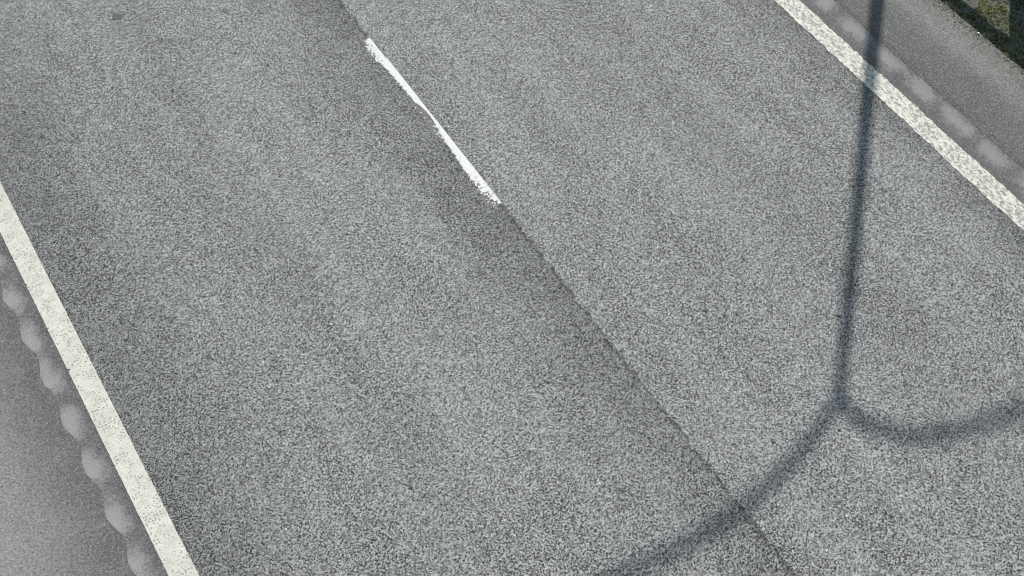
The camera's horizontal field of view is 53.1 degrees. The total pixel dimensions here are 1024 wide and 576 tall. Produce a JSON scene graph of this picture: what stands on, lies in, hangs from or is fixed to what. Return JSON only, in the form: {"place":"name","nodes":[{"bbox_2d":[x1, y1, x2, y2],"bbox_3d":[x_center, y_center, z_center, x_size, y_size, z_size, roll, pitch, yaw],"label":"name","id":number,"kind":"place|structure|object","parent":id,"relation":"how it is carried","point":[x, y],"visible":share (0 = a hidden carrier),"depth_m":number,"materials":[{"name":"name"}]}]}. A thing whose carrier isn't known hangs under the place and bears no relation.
{"place":"outdoors","nodes":[
{"label":"outdoors","id":0,"kind":"place"},
{"bbox_2d":[0,281,135,575],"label":"hard shoulder","id":1,"kind":"object","parent":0,"point":[54,521],"visible":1,"depth_m":7.76},
{"bbox_2d":[0,0,1023,575],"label":"road","id":2,"kind":"structure","parent":0,"point":[720,288],"depth_m":8.64,"materials":[{"name":"grey asphalt"}]},
{"bbox_2d":[0,233,167,575],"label":"rumble strip","id":3,"kind":"object","parent":2,"relation":"on","point":[120,511],"visible":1,"depth_m":8.03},
{"bbox_2d":[0,182,198,575],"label":"edge line","id":4,"kind":"object","parent":2,"relation":"on","point":[169,547],"visible":1,"depth_m":8.12,"materials":[{"name":"beige paint"}]},
{"bbox_2d":[112,13,123,19],"bbox_3d":[-3.920,-2.696,10.172,0.107,0.003,0.093,23,63,12],"label":"road patch","id":5,"kind":"object","parent":2,"relation":"on","point":[117,16],"visible":1,"depth_m":10.17,"materials":[{"name":"grey asphalt"}]},
{"bbox_2d":[364,38,501,206],"bbox_3d":[-0.786,-1.579,9.534,0.119,0.002,2.347,-30,65,-16],"label":"lane marking","id":6,"kind":"object","parent":2,"relation":"on","point":[476,178],"visible":1,"depth_m":9.50,"materials":[{"name":"paint"}]},
{"bbox_2d":[774,0,1023,230],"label":"edge line","id":7,"kind":"object","parent":2,"relation":"on","point":[992,189],"visible":1,"depth_m":9.57,"materials":[{"name":"paint"}]},
{"bbox_2d":[800,0,1023,203],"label":"rumble strip","id":8,"kind":"object","parent":2,"relation":"on","point":[999,165],"visible":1,"depth_m":9.68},
{"bbox_2d":[924,0,1023,82],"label":"verge","id":9,"kind":"structure","parent":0,"point":[978,24],"depth_m":10.18,"materials":[{"name":"green plant"}]},
{"label":"ground","id":10,"kind":"structure","parent":0,"visible":0},
{"bbox_2d":[834,0,1023,169],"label":"road edge","id":11,"kind":"object","parent":10,"relation":"on","point":[972,80],"visible":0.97,"depth_m":9.89,"materials":[{"name":"concrete"}]}
]}

